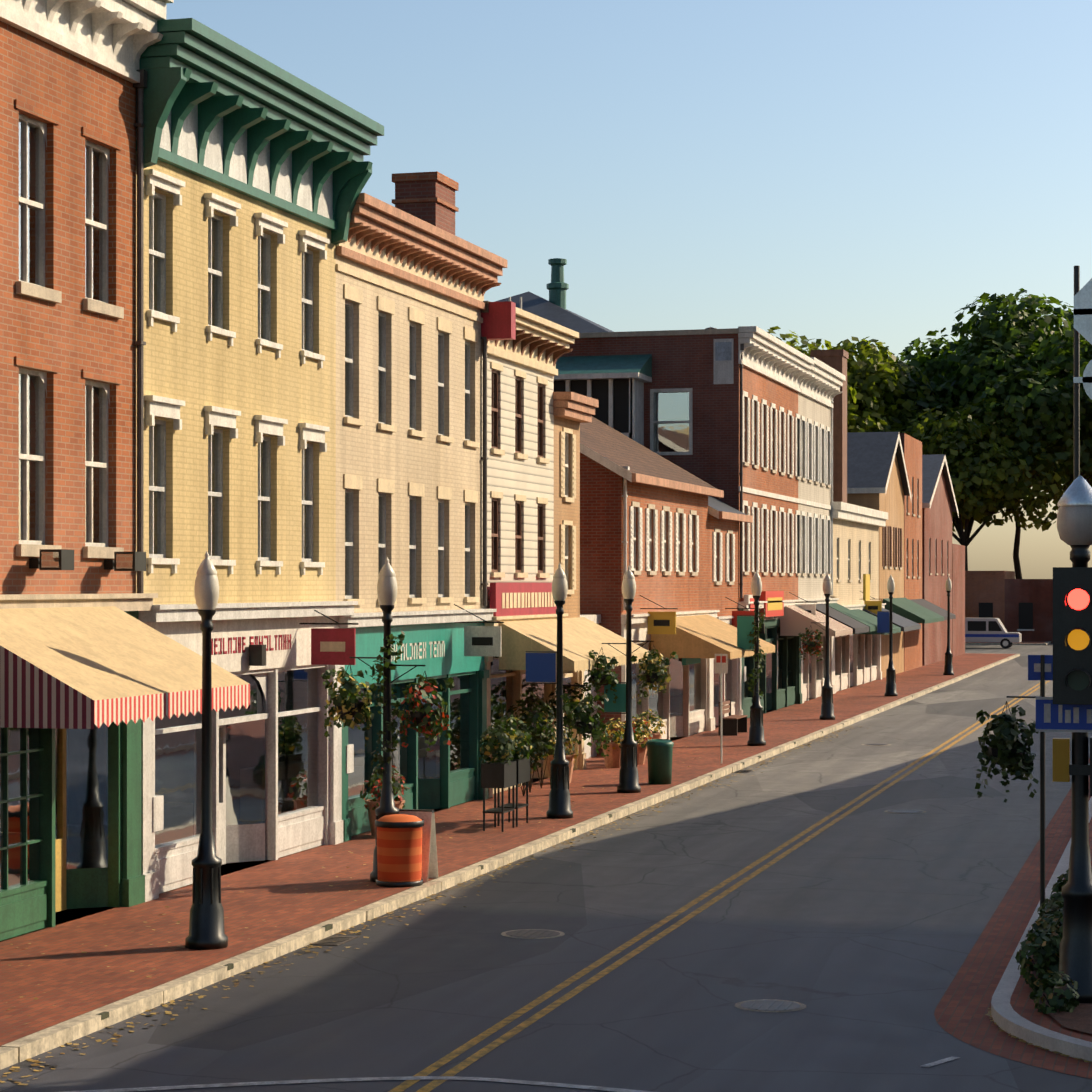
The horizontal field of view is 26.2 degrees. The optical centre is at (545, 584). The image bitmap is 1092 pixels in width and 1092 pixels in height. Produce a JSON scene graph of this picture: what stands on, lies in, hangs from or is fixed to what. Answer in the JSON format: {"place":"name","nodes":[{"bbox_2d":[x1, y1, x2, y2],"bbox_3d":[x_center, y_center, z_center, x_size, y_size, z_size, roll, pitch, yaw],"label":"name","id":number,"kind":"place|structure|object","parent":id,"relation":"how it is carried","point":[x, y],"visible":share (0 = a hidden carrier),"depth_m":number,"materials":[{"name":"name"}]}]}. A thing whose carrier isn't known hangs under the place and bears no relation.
{"place":"outdoors","nodes":[
{"label":"outdoors","id":0,"kind":"place"},
{"bbox_2d":[0,641,1048,1046],"bbox_3d":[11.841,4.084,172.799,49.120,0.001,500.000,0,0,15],"label":"sidewalk","id":1,"kind":"structure","parent":0,"point":[76,969],"depth_m":31.10,"materials":[{"name":"red brick"}]},
{"bbox_2d":[0,0,249,941],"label":"orange brick building","id":2,"kind":"structure","parent":1,"relation":"on","point":[94,670],"depth_m":28.12,"materials":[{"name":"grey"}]},
{"bbox_2d":[185,551,227,949],"bbox_3d":[-3.824,1.849,26.447,0.480,4.470,0.480,0,0,15],"label":"lamp post","id":3,"kind":"object","parent":1,"relation":"on","point":[206,926],"visible":1,"depth_m":26.36,"materials":[{"name":"black metal"}]},
{"bbox_2d":[136,18,383,901],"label":"building","id":4,"kind":"structure","parent":1,"relation":"on","point":[257,171],"depth_m":33.59,"materials":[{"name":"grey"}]},
{"bbox_2d":[360,766,406,837],"bbox_3d":[-2.611,3.511,37.988,0.774,1.146,0.778,0,0,15],"label":"flower pot","id":5,"kind":"object","parent":1,"relation":"on","point":[371,805],"visible":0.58,"depth_m":37.84,"materials":[{"name":"ceramic"}]},
{"bbox_2d":[321,557,455,881],"bbox_3d":[-2.195,1.849,32.361,1.902,4.470,0.771,0,0,15],"label":"lamp post","id":6,"kind":"object","parent":1,"relation":"on","point":[425,718],"visible":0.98,"depth_m":32.28,"materials":[{"name":"black metal"}]},
{"bbox_2d":[375,814,423,887],"bbox_3d":[-1.994,3.609,31.927,0.670,0.950,0.680,0,0,15],"label":"traffic barrel","id":7,"kind":"object","parent":1,"relation":"on","point":[399,850],"visible":1,"depth_m":31.67,"materials":[{"name":"orange plastic"}]},
{"bbox_2d":[399,809,437,881],"bbox_3d":[-1.847,3.599,32.457,0.600,0.970,0.480,0,0,15],"label":"sandwich board","id":8,"kind":"object","parent":1,"relation":"on","point":[429,860],"visible":0.46,"depth_m":32.35,"materials":[{"name":"black metal"}]},
{"bbox_2d":[336,171,506,841],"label":"cream building","id":9,"kind":"structure","parent":1,"relation":"on","point":[416,278],"depth_m":41.03,"materials":[{"name":"beige paint"}]},
{"bbox_2d":[479,715,532,831],"bbox_3d":[-0.676,3.140,39.457,0.696,1.888,1.643,0,0,15],"label":"planter stand","id":10,"kind":"object","parent":1,"relation":"on","point":[509,767],"visible":1,"depth_m":39.05,"materials":[{"name":"black metal"}]},
{"bbox_2d":[0,641,1050,1069],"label":"kerb","id":11,"kind":"structure","parent":1,"relation":"on","point":[68,1031],"depth_m":28.61,"materials":[{"name":"concrete"}]},
{"bbox_2d":[505,682,593,795],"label":"shopfront plants","id":12,"kind":"object","parent":1,"relation":"on","point":[539,738],"visible":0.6,"depth_m":46.08,"materials":[{"name":"green plant"}]},
{"bbox_2d":[542,727,578,782],"bbox_3d":[0.295,3.505,48.263,0.810,1.159,0.790,0,0,15],"label":"flower pot","id":13,"kind":"object","parent":1,"relation":"on","point":[570,757],"visible":0.38,"depth_m":48.14,"materials":[{"name":"ceramic"}]},
{"bbox_2d":[481,301,650,797],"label":"clapboard building","id":14,"kind":"structure","parent":1,"relation":"on","point":[526,350],"depth_m":47.02,"materials":[{"name":"white wood"}]},
{"bbox_2d":[526,563,608,818],"bbox_3d":[0.377,1.849,40.976,1.458,4.470,0.750,0,0,-1],"label":"lamp post","id":15,"kind":"object","parent":1,"relation":"on","point":[540,668],"visible":1,"depth_m":41.03,"materials":[{"name":"black metal"}]},
{"bbox_2d":[553,391,600,770],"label":"building","id":16,"kind":"structure","parent":1,"relation":"on","point":[572,411],"depth_m":51.20,"materials":[{"name":"beige"}]},
{"bbox_2d":[598,718,625,767],"bbox_3d":[1.561,3.532,52.377,0.808,1.105,0.786,0,0,15],"label":"flower pot","id":17,"kind":"object","parent":1,"relation":"on","point":[613,752],"visible":0.69,"depth_m":52.21,"materials":[{"name":"ceramic"}]},
{"bbox_2d":[583,566,677,792],"bbox_3d":[1.586,1.849,46.143,1.897,4.470,0.867,0,0,15],"label":"lamp post","id":18,"kind":"object","parent":1,"relation":"on","point":[619,696],"visible":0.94,"depth_m":46.06,"materials":[{"name":"black metal"}]},
{"bbox_2d":[618,717,652,764],"bbox_3d":[2.010,3.544,53.298,0.862,1.080,0.837,0,0,15],"label":"flower pot","id":19,"kind":"object","parent":1,"relation":"on","point":[641,750],"visible":0.48,"depth_m":53.12,"materials":[{"name":"ceramic"}]},
{"bbox_2d":[622,714,651,741],"bbox_3d":[2.120,3.548,54.501,0.698,1.073,0.754,0,0,15],"label":"plant","id":20,"kind":"object","parent":1,"relation":"on","point":[646,723],"visible":0.31,"depth_m":54.45,"materials":[{"name":"plant"}]},
{"bbox_2d":[638,709,665,755],"bbox_3d":[2.469,3.530,56.064,0.826,1.109,0.813,0,0,15],"label":"flower pot","id":21,"kind":"object","parent":1,"relation":"on","point":[655,733],"visible":0.5,"depth_m":55.99,"materials":[{"name":"ceramic"}]},
{"bbox_2d":[646,739,673,784],"bbox_3d":[2.335,3.634,48.109,0.580,0.900,0.580,0,0,15],"label":"litter bin","id":22,"kind":"object","parent":1,"relation":"on","point":[659,754],"visible":1,"depth_m":47.90,"materials":[{"name":"green metal"}]},
{"bbox_2d":[580,416,774,755],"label":"gabled brick building","id":23,"kind":"structure","parent":1,"relation":"on","point":[682,540],"depth_m":60.04,"materials":[{"name":"red brick"}]},
{"bbox_2d":[495,258,876,717],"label":"dark brick building","id":24,"kind":"structure","parent":1,"relation":"on","point":[672,396],"depth_m":73.13,"materials":[{"name":"brown brick"}]},
{"bbox_2d":[133,69,881,831],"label":"facade fixtures","id":25,"kind":"object","parent":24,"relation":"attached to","point":[333,645],"visible":0.54,"depth_m":35.47,"materials":[{"name":"black metal"}]},
{"bbox_2d":[715,654,727,762],"bbox_3d":[4.002,2.834,53.562,0.300,2.500,0.043,0,0,15],"label":"parking sign","id":26,"kind":"object","parent":1,"relation":"on","point":[721,664],"visible":1,"depth_m":53.54,"materials":[{"name":"metal"}]},
{"bbox_2d":[719,699,747,735],"bbox_3d":[5.115,3.634,64.149,0.510,0.900,1.600,0,0,15],"label":"bench","id":27,"kind":"object","parent":1,"relation":"on","point":[732,725],"visible":0.94,"depth_m":63.49,"materials":[{"name":"brown wood"}]},
{"bbox_2d":[737,569,766,745],"bbox_3d":[5.260,1.849,59.502,0.726,4.470,0.487,0,0,-12],"label":"lamp post","id":28,"kind":"object","parent":1,"relation":"on","point":[748,628],"visible":1,"depth_m":59.47,"materials":[{"name":"black metal"}]},
{"bbox_2d":[798,572,834,719],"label":"lamp post","id":29,"kind":"object","parent":1,"relation":"on","point":[810,645],"visible":1,"depth_m":70.88,"materials":[{"name":"black metal"}]},
{"bbox_2d":[767,326,935,443],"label":"tree","id":30,"kind":"object","parent":1,"relation":"on","point":[869,386],"visible":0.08,"depth_m":185.54,"materials":[{"name":"green plant"}]},
{"bbox_2d":[877,575,897,695],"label":"lamp post","id":31,"kind":"object","parent":1,"relation":"on","point":[884,622],"visible":1,"depth_m":85.68,"materials":[{"name":"black metal"}]},
{"bbox_2d":[810,349,964,693],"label":"building row","id":32,"kind":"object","parent":1,"relation":"on","point":[894,504],"visible":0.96,"depth_m":104.41,"materials":[{"name":"orange"}]},
{"bbox_2d":[869,342,958,375],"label":"tree","id":33,"kind":"object","parent":1,"relation":"on","point":[902,354],"depth_m":215.15,"materials":[{"name":"green plant"}]},
{"bbox_2d":[874,364,996,517],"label":"tree","id":34,"kind":"object","parent":1,"relation":"on","point":[943,403],"visible":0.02,"depth_m":188.75,"materials":[{"name":"green plant"}]},
{"bbox_2d":[943,576,953,674],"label":"lamp post","id":35,"kind":"object","parent":1,"relation":"on","point":[948,667],"visible":1,"depth_m":105.61,"materials":[{"name":"black metal"}]},
{"bbox_2d":[905,396,1066,570],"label":"tree","id":36,"kind":"object","parent":1,"relation":"on","point":[990,477],"visible":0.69,"depth_m":179.62,"materials":[{"name":"green plant"}]},
{"bbox_2d":[884,288,1091,578],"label":"tree","id":37,"kind":"object","parent":1,"relation":"on","point":[993,348],"visible":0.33,"depth_m":189.16,"materials":[{"name":"green plant"}]},
{"bbox_2d":[0,643,1091,1091],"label":"road asphalt","id":38,"kind":"structure","parent":0,"point":[858,931],"depth_m":26.36,"materials":[{"name":"grey asphalt"}]},
{"bbox_2d":[0,726,1091,1084],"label":"leaf litter","id":39,"kind":"object","parent":38,"relation":"on","point":[18,1082],"visible":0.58,"depth_m":27.61,"materials":[{"name":"brown plant"}]},
{"bbox_2d":[63,680,1049,1091],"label":"road markings","id":40,"kind":"object","parent":38,"relation":"on","point":[445,1076],"visible":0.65,"depth_m":23.97,"materials":[{"name":"yellow paint"}]},
{"bbox_2d":[310,744,925,1011],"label":"manhole covers","id":41,"kind":"object","parent":38,"relation":"on","point":[766,1005],"visible":0.96,"depth_m":27.66,"materials":[{"name":"metal"}]},
{"bbox_2d":[965,618,1021,648],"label":"white van","id":42,"kind":"object","parent":38,"relation":"on","point":[985,630],"visible":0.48,"depth_m":154.10,"materials":[{"name":"white paint"}]},
{"bbox_2d":[965,571,1052,642],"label":"building","id":43,"kind":"structure","parent":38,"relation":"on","point":[1024,607],"depth_m":168.85,"materials":[{"name":"red brick"}]},
{"bbox_2d":[934,758,1091,1078],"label":"brick paving","id":44,"kind":"structure","parent":38,"relation":"on","point":[962,1007],"depth_m":25.52,"materials":[{"name":"red brick"}]},
{"bbox_2d":[991,796,1091,1060],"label":"curb","id":45,"kind":"structure","parent":38,"relation":"on","point":[1007,1018],"depth_m":22.25,"materials":[{"name":"grey concrete"}]},
{"bbox_2d":[166,0,1091,578],"label":"sky","id":46,"kind":"structure","parent":0,"point":[834,171],"materials":[{"name":"blue"}]},
{"bbox_2d":[975,334,1091,499],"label":"tree","id":47,"kind":"object","parent":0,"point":[1056,434],"visible":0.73,"depth_m":180.79,"materials":[{"name":"green plant"}]},
{"bbox_2d":[1010,817,1091,1041],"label":"sidewalk corner","id":48,"kind":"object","parent":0,"point":[1022,1003],"visible":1,"depth_m":22.49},
{"bbox_2d":[975,655,1052,909],"bbox_3d":[5.524,2.459,27.794,0.780,3.250,0.876,0,0,-28],"label":"sign pole","id":49,"kind":"object","parent":48,"relation":"on","point":[1008,750],"visible":0.96,"depth_m":27.70,"materials":[{"name":"black metal"}]},
{"bbox_2d":[1032,961,1091,1033],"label":"planting bed","id":50,"kind":"object","parent":48,"relation":"on","point":[1079,1018],"visible":0.17,"depth_m":22.02,"materials":[{"name":"brown soil"}]},
{"bbox_2d":[1015,868,1091,1013],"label":"corner shrubs","id":51,"kind":"object","parent":50,"relation":"on","point":[1044,936],"visible":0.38,"depth_m":23.59,"materials":[{"name":"green plant"}]},
{"bbox_2d":[1036,475,1091,1002],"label":"street lamp","id":52,"kind":"object","parent":50,"relation":"on","point":[1067,707],"visible":1,"depth_m":22.86,"materials":[{"name":"black metal"}]},
{"bbox_2d":[1073,266,1091,479],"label":"pole","id":53,"kind":"object","parent":50,"relation":"on","point":[1082,311],"visible":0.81,"depth_m":24.16,"materials":[{"name":"black metal"}]},
{"bbox_2d":[1028,310,1091,492],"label":"tree","id":54,"kind":"object","parent":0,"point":[1070,319],"depth_m":192.19,"materials":[{"name":"green plant"}]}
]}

